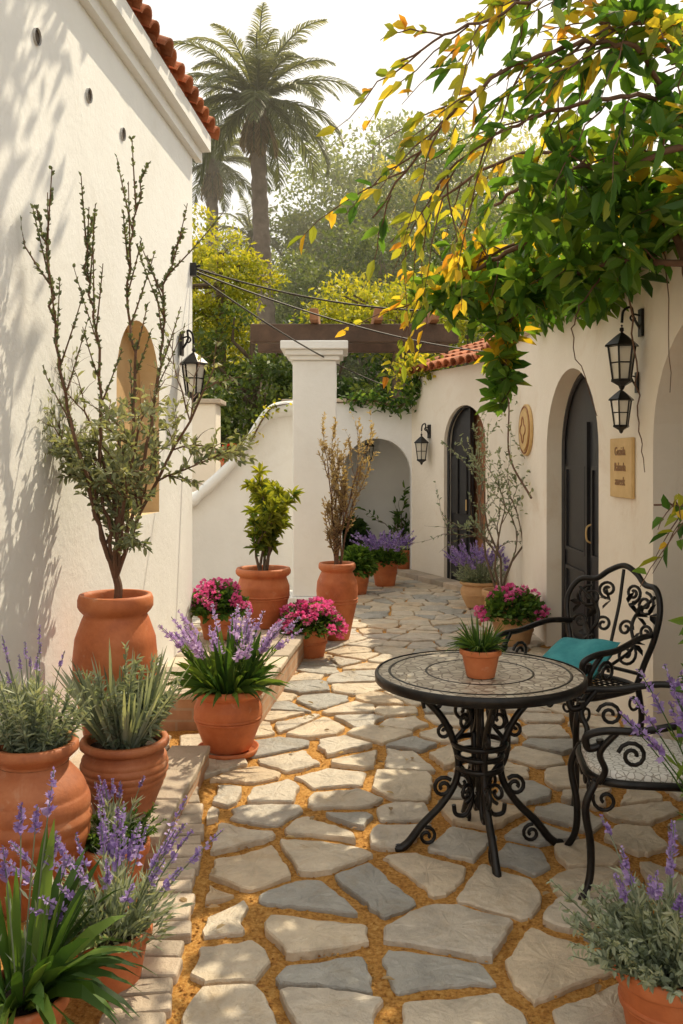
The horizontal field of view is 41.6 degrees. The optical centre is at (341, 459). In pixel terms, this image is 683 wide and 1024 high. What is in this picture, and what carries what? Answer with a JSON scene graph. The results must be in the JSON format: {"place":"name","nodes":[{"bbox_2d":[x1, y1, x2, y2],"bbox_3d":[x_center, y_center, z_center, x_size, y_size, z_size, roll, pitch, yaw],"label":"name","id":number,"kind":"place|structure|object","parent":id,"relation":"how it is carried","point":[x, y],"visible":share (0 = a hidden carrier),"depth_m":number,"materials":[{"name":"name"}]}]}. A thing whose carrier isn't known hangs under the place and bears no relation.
{"place":"outdoors","nodes":[
{"label":"outdoors","id":0,"kind":"place"},
{"bbox_2d":[0,569,682,1023],"bbox_3d":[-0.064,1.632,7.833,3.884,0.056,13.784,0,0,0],"label":"stone path","id":1,"kind":"structure","parent":0,"point":[540,968],"depth_m":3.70,"materials":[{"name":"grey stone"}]},
{"bbox_2d":[0,625,95,921],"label":"potted plant","id":2,"kind":"object","parent":1,"relation":"on","point":[38,741],"visible":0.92,"depth_m":3.19,"materials":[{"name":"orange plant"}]},
{"bbox_2d":[0,766,157,1023],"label":"potted plant","id":3,"kind":"object","parent":1,"relation":"on","point":[44,974],"visible":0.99,"depth_m":2.49,"materials":[{"name":"green plant"}]},
{"bbox_2d":[83,775,167,898],"bbox_3d":[-0.861,1.424,3.423,0.346,0.452,0.326,0,0,7],"label":"potted plant","id":4,"kind":"object","parent":1,"relation":"on","point":[112,810],"visible":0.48,"depth_m":3.39,"materials":[{"name":"purple plant"}]},
{"bbox_2d":[70,745,209,870],"bbox_3d":[-1.076,1.574,4.167,0.769,0.153,1.166,0,0,0],"label":"raised ledge","id":5,"kind":"object","parent":1,"relation":"on","point":[187,769],"visible":0.23,"depth_m":4.21,"materials":[{"name":"stone"}]},
{"bbox_2d":[50,639,190,815],"bbox_3d":[-0.941,1.137,3.853,0.602,0.726,0.642,0,0,-15],"label":"potted plant","id":6,"kind":"object","parent":5,"relation":"on","point":[125,741],"visible":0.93,"depth_m":3.74,"materials":[{"name":"ceramic"}]},
{"bbox_2d":[20,136,257,735],"bbox_3d":[-0.872,0.009,4.202,1.022,2.981,1.106,0,0,0],"label":"potted shrub","id":7,"kind":"object","parent":5,"relation":"on","point":[117,615],"visible":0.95,"depth_m":4.19,"materials":[{"name":"green plant"}]},
{"bbox_2d":[99,786,203,1023],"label":"brick edging","id":8,"kind":"object","parent":1,"relation":"on","point":[150,1002],"visible":0.52,"depth_m":2.98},
{"bbox_2d":[0,795,223,1001],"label":"potted plant","id":9,"kind":"object","parent":8,"relation":"on","point":[133,926],"visible":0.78,"depth_m":2.77,"materials":[{"name":"purple plant"}]},
{"bbox_2d":[158,603,302,759],"bbox_3d":[-0.627,1.207,4.999,0.866,0.830,0.820,0,0,-7],"label":"potted plant","id":10,"kind":"object","parent":1,"relation":"on","point":[228,683],"visible":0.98,"depth_m":4.88,"materials":[{"name":"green plant"}]},
{"bbox_2d":[160,617,315,730],"bbox_3d":[-0.750,1.528,6.817,0.920,0.244,2.830,0,0,4],"label":"raised ledge","id":11,"kind":"object","parent":1,"relation":"on","point":[180,718],"visible":0.09,"depth_m":6.18,"materials":[{"name":"stone"}]},
{"bbox_2d":[189,577,252,640],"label":"potted plant","id":12,"kind":"object","parent":11,"relation":"on","point":[226,598],"visible":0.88,"depth_m":6.98,"materials":[{"name":"pink plant"}]},
{"bbox_2d":[236,462,305,629],"bbox_3d":[-0.689,0.709,7.740,0.501,1.401,0.968,0,0,-19],"label":"potted plant","id":13,"kind":"object","parent":11,"relation":"on","point":[265,586],"visible":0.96,"depth_m":7.46,"materials":[{"name":"green plant"}]},
{"bbox_2d":[192,401,292,592],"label":"garden wall","id":14,"kind":"structure","parent":1,"relation":"on","point":[220,501],"depth_m":10.47,"materials":[{"name":"white paint"}]},
{"bbox_2d":[216,442,236,466],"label":"potted plant","id":15,"kind":"object","parent":14,"relation":"on","point":[223,459],"visible":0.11,"depth_m":10.58,"materials":[{"name":"green plant"}]},
{"bbox_2d":[243,394,292,448],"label":"wall creeper","id":16,"kind":"object","parent":14,"relation":"attached to","point":[267,413],"depth_m":10.36,"materials":[{"name":"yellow plant"}]},
{"bbox_2d":[275,596,348,658],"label":"potted plant","id":17,"kind":"object","parent":1,"relation":"on","point":[326,616],"visible":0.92,"depth_m":7.33,"materials":[{"name":"pink plant"}]},
{"bbox_2d":[280,340,347,607],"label":"column","id":18,"kind":"structure","parent":1,"relation":"on","point":[314,387],"depth_m":9.66,"materials":[{"name":"white paint"}]},
{"bbox_2d":[250,308,458,352],"bbox_3d":[0.140,-1.450,10.240,2.250,0.360,1.520,0,0,0],"label":"pergola","id":19,"kind":"object","parent":18,"relation":"on","point":[266,338],"visible":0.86,"depth_m":9.71,"materials":[{"name":"brown wood"}]},
{"bbox_2d":[282,398,411,568],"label":"garden wall","id":20,"kind":"structure","parent":1,"relation":"on","point":[391,463],"depth_m":13.80,"materials":[{"name":"white paint"}]},
{"bbox_2d":[364,439,373,460],"bbox_3d":[0.420,-0.195,13.659,0.156,0.447,0.243,0,0,0],"label":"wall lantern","id":21,"kind":"object","parent":20,"relation":"attached to","point":[370,450],"depth_m":13.59,"materials":[{"name":"black metal"}]},
{"bbox_2d":[339,373,424,418],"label":"wall creeper","id":22,"kind":"object","parent":20,"relation":"attached to","point":[411,393],"depth_m":12.64,"materials":[{"name":"green plant"}]},
{"bbox_2d":[380,353,443,397],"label":"wall creeper","id":23,"kind":"object","parent":20,"relation":"on","point":[408,363],"depth_m":12.43,"materials":[{"name":"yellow plant"}]},
{"bbox_2d":[316,410,379,640],"bbox_3d":[0.056,0.591,8.099,0.642,2.078,0.425,0,0,24],"label":"potted plant","id":24,"kind":"object","parent":1,"relation":"on","point":[337,583],"visible":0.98,"depth_m":8.10,"materials":[{"name":"orange plant"}]},
{"bbox_2d":[342,514,371,550],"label":"potted plant","id":25,"kind":"object","parent":1,"relation":"on","point":[360,525],"visible":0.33,"depth_m":13.21,"materials":[{"name":"green plant"}]},
{"bbox_2d":[339,544,378,594],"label":"potted plant","id":26,"kind":"object","parent":1,"relation":"on","point":[360,556],"visible":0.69,"depth_m":10.78,"materials":[{"name":"green plant"}]},
{"bbox_2d":[350,528,414,586],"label":"potted plant","id":27,"kind":"object","parent":1,"relation":"on","point":[389,558],"visible":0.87,"depth_m":11.47,"materials":[{"name":"purple plant"}]},
{"bbox_2d":[355,480,409,568],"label":"potted plant","id":28,"kind":"object","parent":1,"relation":"on","point":[397,520],"visible":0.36,"depth_m":13.34,"materials":[{"name":"green plant"}]},
{"bbox_2d":[180,669,671,993],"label":"fallen leaves","id":29,"kind":"object","parent":1,"relation":"on","point":[598,987],"visible":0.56,"depth_m":3.35,"materials":[{"name":"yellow plant"}]},
{"bbox_2d":[400,411,524,610],"bbox_3d":[1.668,0.496,9.206,1.723,2.267,1.547,0,0,24],"label":"potted plant","id":30,"kind":"object","parent":1,"relation":"on","point":[484,538],"visible":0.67,"depth_m":9.10,"materials":[{"name":"grey plant"}]},
{"bbox_2d":[442,539,509,608],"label":"potted plant","id":31,"kind":"object","parent":1,"relation":"on","point":[474,581],"visible":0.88,"depth_m":9.77,"materials":[{"name":"purple plant"}]},
{"bbox_2d":[375,650,587,877],"bbox_3d":[0.585,1.278,3.820,0.888,0.764,0.888,0,0,0],"label":"garden table","id":32,"kind":"object","parent":1,"relation":"on","point":[435,681],"visible":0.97,"depth_m":3.77,"materials":[{"name":"metal"}]},
{"bbox_2d":[473,582,550,646],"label":"potted plant","id":33,"kind":"object","parent":1,"relation":"on","point":[531,607],"visible":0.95,"depth_m":7.81,"materials":[{"name":"pink plant"}]},
{"bbox_2d":[496,563,662,805],"bbox_3d":[1.234,1.100,4.650,0.725,1.093,0.671,0,0,-34],"label":"iron armchair","id":34,"kind":"object","parent":1,"relation":"on","point":[587,668],"visible":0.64,"depth_m":4.67,"materials":[{"name":"black metal"}]},
{"bbox_2d":[542,637,620,680],"bbox_3d":[1.180,1.030,4.600,0.370,0.132,0.390,-34,14,-31],"label":"cushion","id":35,"kind":"object","parent":34,"relation":"on","point":[572,651],"visible":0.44,"depth_m":4.56,"materials":[{"name":"teal fabric"}]},
{"bbox_2d":[546,814,682,1023],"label":"potted plant","id":36,"kind":"object","parent":1,"relation":"on","point":[639,943],"visible":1,"depth_m":2.49,"materials":[{"name":"green plant"}]},
{"bbox_2d":[564,681,682,900],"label":"iron armchair","id":37,"kind":"object","parent":1,"relation":"on","point":[614,759],"visible":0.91,"depth_m":3.33,"materials":[{"name":"black metal"}]},
{"bbox_2d":[619,616,682,820],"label":"potted plant","id":38,"kind":"object","parent":1,"relation":"on","point":[676,689],"visible":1,"depth_m":2.90,"materials":[{"name":"purple plant"}]},
{"bbox_2d":[142,0,682,361],"label":"sky","id":39,"kind":"structure","parent":0,"point":[354,30],"materials":[{"name":"white"}]},
{"bbox_2d":[443,614,512,679],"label":"potted grass","id":40,"kind":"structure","parent":0,"point":[482,653],"depth_m":3.67,"materials":[{"name":"ceramic"}]},
{"bbox_3d":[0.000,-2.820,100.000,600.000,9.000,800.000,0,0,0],"label":"ground","id":41,"kind":"structure","parent":0,"visible":0},
{"bbox_2d":[0,0,219,759],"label":"white house","id":42,"kind":"structure","parent":41,"relation":"on","point":[88,88],"depth_m":4.63,"materials":[{"name":"paint"}]},
{"bbox_2d":[117,329,139,513],"bbox_3d":[-1.420,-0.260,5.652,0.050,1.220,0.883,0,0,4],"label":"window","id":43,"kind":"structure","parent":42,"relation":"in","point":[123,384],"depth_m":5.79,"materials":[{"name":"paint"}]},
{"bbox_2d":[179,329,207,402],"bbox_3d":[-1.083,-0.688,6.592,0.216,0.536,0.187,0,0,5],"label":"wall lantern","id":44,"kind":"object","parent":42,"relation":"attached to","point":[189,362],"depth_m":6.56,"materials":[{"name":"black metal"}]},
{"bbox_2d":[190,263,200,276],"bbox_3d":[-1.134,-1.470,6.950,0.092,0.100,0.050,0,0,0],"label":"cable anchor","id":45,"kind":"object","parent":42,"relation":"attached to","point":[193,269],"visible":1,"depth_m":6.92,"materials":[{"name":"black metal"}]},
{"bbox_2d":[197,275,403,391],"bbox_3d":[-0.104,-1.200,9.869,0.014,0.515,6.230,0,0,20],"label":"cable","id":46,"kind":"object","parent":45,"relation":"hanging from","point":[220,292],"visible":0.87,"depth_m":8.41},
{"bbox_2d":[196,268,417,310],"bbox_3d":[0.270,-1.355,7.274,2.936,0.284,0.014,0,0,-13],"label":"cable","id":47,"kind":"object","parent":45,"relation":"hanging from","point":[205,271],"visible":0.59,"depth_m":7.13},
{"bbox_2d":[197,271,480,351],"bbox_3d":[0.230,-1.330,8.479,0.014,0.296,4.121,0,0,42],"label":"cable","id":48,"kind":"object","parent":45,"relation":"hanging from","point":[325,316],"visible":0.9,"depth_m":8.02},
{"bbox_2d":[192,399,225,491],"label":"pillar","id":49,"kind":"structure","parent":41,"relation":"on","point":[207,415],"depth_m":11.95,"materials":[{"name":"beige paint"}]},
{"bbox_2d":[192,203,252,388],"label":"woodland tree","id":50,"kind":"object","parent":41,"relation":"on","point":[196,255],"visible":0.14,"depth_m":18.69,"materials":[{"name":"green plant"}]},
{"bbox_2d":[192,103,274,393],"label":"palm tree","id":51,"kind":"object","parent":41,"relation":"on","point":[213,189],"visible":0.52,"depth_m":41.79,"materials":[{"name":"green plant"}]},
{"bbox_2d":[192,227,290,446],"bbox_3d":[-2.339,-1.303,17.041,2.647,6.108,2.443,0,0,30],"label":"woodland tree","id":52,"kind":"object","parent":41,"relation":"on","point":[202,306],"visible":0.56,"depth_m":16.73,"materials":[{"name":"green plant"}]},
{"bbox_2d":[192,299,292,446],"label":"woodland tree","id":53,"kind":"object","parent":41,"relation":"on","point":[260,365],"visible":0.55,"depth_m":15.66,"materials":[{"name":"green plant"}]},
{"bbox_2d":[218,196,286,434],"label":"palm tree","id":54,"kind":"object","parent":41,"relation":"on","point":[248,227],"visible":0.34,"depth_m":45.59,"materials":[{"name":"green plant"}]},
{"bbox_2d":[192,206,321,420],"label":"woodland tree","id":55,"kind":"object","parent":41,"relation":"on","point":[272,262],"visible":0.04,"depth_m":48.57,"materials":[{"name":"green plant"}]},
{"bbox_2d":[173,2,360,405],"bbox_3d":[-2.817,-6.899,30.005,5.912,14.772,6.494,0,0,-42],"label":"palm tree","id":56,"kind":"object","parent":41,"relation":"on","point":[263,128],"visible":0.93,"depth_m":29.72,"materials":[{"name":"green plant"}]},
{"bbox_2d":[203,243,367,394],"bbox_3d":[-1.694,-3.799,33.301,6.414,7.920,7.177,0,0,30],"label":"woodland tree","id":57,"kind":"object","parent":41,"relation":"on","point":[293,301],"visible":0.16,"depth_m":31.43,"materials":[{"name":"green plant"}]},
{"bbox_2d":[201,369,390,444],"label":"undergrowth","id":58,"kind":"object","parent":41,"relation":"on","point":[229,432],"visible":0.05,"depth_m":15.31,"materials":[{"name":"green plant"}]},
{"bbox_2d":[229,240,366,379],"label":"woodland tree","id":59,"kind":"object","parent":41,"relation":"on","point":[322,321],"depth_m":56.27,"materials":[{"name":"green plant"}]},
{"bbox_2d":[269,312,407,403],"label":"woodland tree","id":60,"kind":"object","parent":41,"relation":"on","point":[344,386],"visible":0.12,"depth_m":17.46,"materials":[{"name":"green plant"}]},
{"bbox_2d":[279,214,452,398],"bbox_3d":[1.435,-3.768,30.008,6.375,8.442,7.052,0,0,-34],"label":"woodland tree","id":61,"kind":"object","parent":41,"relation":"on","point":[360,253],"visible":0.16,"depth_m":29.27,"materials":[{"name":"green plant"}]},
{"bbox_2d":[252,108,484,385],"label":"woodland tree","id":62,"kind":"object","parent":41,"relation":"on","point":[296,222],"visible":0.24,"depth_m":44.42,"materials":[{"name":"green plant"}]},
{"bbox_2d":[280,168,472,385],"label":"woodland tree","id":63,"kind":"object","parent":41,"relation":"on","point":[390,221],"depth_m":57.46,"materials":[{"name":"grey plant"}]},
{"bbox_2d":[288,262,487,400],"bbox_3d":[1.025,-0.796,15.776,3.624,5.092,3.448,0,0,-39],"label":"woodland tree","id":64,"kind":"object","parent":41,"relation":"on","point":[351,314],"visible":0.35,"depth_m":15.33,"materials":[{"name":"green plant"}]},
{"bbox_2d":[307,117,518,399],"bbox_3d":[3.974,-6.663,36.199,9.331,13.029,9.314,0,0,42],"label":"woodland tree","id":65,"kind":"object","parent":41,"relation":"on","point":[430,167],"visible":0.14,"depth_m":34.78,"materials":[{"name":"green plant"}]},
{"bbox_2d":[327,100,597,340],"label":"woodland tree","id":66,"kind":"object","parent":41,"relation":"on","point":[496,150],"visible":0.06,"depth_m":41.81,"materials":[{"name":"green plant"}]},
{"bbox_2d":[375,192,560,377],"bbox_3d":[2.717,-1.794,17.834,4.322,6.891,3.850,0,0,-34],"label":"woodland tree","id":67,"kind":"object","parent":41,"relation":"on","point":[488,224],"visible":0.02,"depth_m":17.87,"materials":[{"name":"green plant"}]},
{"bbox_2d":[421,198,559,365],"bbox_3d":[5.229,-3.701,27.672,6.980,8.706,6.515,0,0,-35],"label":"woodland tree","id":68,"kind":"object","parent":41,"relation":"on","point":[492,219],"visible":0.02,"depth_m":27.29,"materials":[{"name":"green plant"}]},
{"bbox_2d":[397,249,682,742],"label":"cream house","id":69,"kind":"structure","parent":41,"relation":"on","point":[577,520],"depth_m":7.47,"materials":[{"name":"paint"}]},
{"bbox_2d":[414,423,430,464],"bbox_3d":[1.095,-0.218,12.258,0.242,0.571,0.199,0,0,-23],"label":"wall lantern","id":70,"kind":"object","parent":69,"relation":"attached to","point":[421,442],"depth_m":12.21,"materials":[{"name":"black metal"}]},
{"bbox_2d":[451,407,473,580],"bbox_3d":[1.560,0.475,11.750,0.082,2.322,0.487,0,0,-23],"label":"door","id":71,"kind":"structure","parent":69,"relation":"in","point":[462,480],"depth_m":11.68,"materials":[{"name":"black paint"}]},
{"bbox_2d":[474,409,485,568],"bbox_3d":[1.786,0.475,11.565,0.050,2.310,0.991,0,0,-23],"label":"door","id":72,"kind":"structure","parent":69,"relation":"in","point":[476,417],"depth_m":11.56,"materials":[{"name":"black wood"}]},
{"bbox_2d":[287,0,682,586],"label":"climbing vine","id":73,"kind":"object","parent":69,"relation":"attached to","point":[623,207],"visible":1,"depth_m":4.21,"materials":[{"name":"green plant"}]},
{"bbox_2d":[477,363,533,513],"bbox_3d":[1.675,-0.337,8.948,0.499,1.679,1.473,0,0,0],"label":"wall creeper","id":74,"kind":"object","parent":69,"relation":"attached to","point":[516,473],"depth_m":8.78,"materials":[{"name":"green plant"}]},
{"bbox_2d":[518,404,532,455],"bbox_3d":[1.771,-0.290,8.700,0.055,0.500,0.540,0,0,0],"label":"oval sign","id":75,"kind":"object","parent":69,"relation":"attached to","point":[525,430],"visible":1,"depth_m":8.57,"materials":[{"name":"brown wood"}]},
{"bbox_2d":[565,377,598,638],"bbox_3d":[1.954,0.460,7.100,0.112,2.320,1.560,0,0,0],"label":"door","id":76,"kind":"structure","parent":69,"relation":"in","point":[582,447],"depth_m":7.32,"materials":[{"name":"black paint"}]},
{"bbox_2d":[610,437,634,498],"bbox_3d":[1.784,0.050,5.730,0.028,0.380,0.440,0,0,0],"label":"wooden sign","id":77,"kind":"object","parent":69,"relation":"attached to","point":[622,467],"visible":1,"depth_m":5.68,"materials":[{"name":"brown wood"}]},
{"bbox_2d":[608,372,638,433],"bbox_3d":[1.708,-0.353,5.460,0.179,0.388,0.135,0,0,0],"label":"wall lantern","id":78,"kind":"object","parent":69,"relation":"attached to","point":[621,402],"depth_m":5.43,"materials":[{"name":"black metal"}]},
{"bbox_2d":[605,306,643,390],"bbox_3d":[1.686,-0.667,5.380,0.224,0.507,0.177,0,0,0],"label":"wall lantern","id":79,"kind":"object","parent":69,"relation":"attached to","point":[621,355],"depth_m":5.35,"materials":[{"name":"black metal"}]},
{"bbox_2d":[573,161,673,229],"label":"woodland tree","id":80,"kind":"object","parent":41,"relation":"on","point":[650,173],"depth_m":31.59,"materials":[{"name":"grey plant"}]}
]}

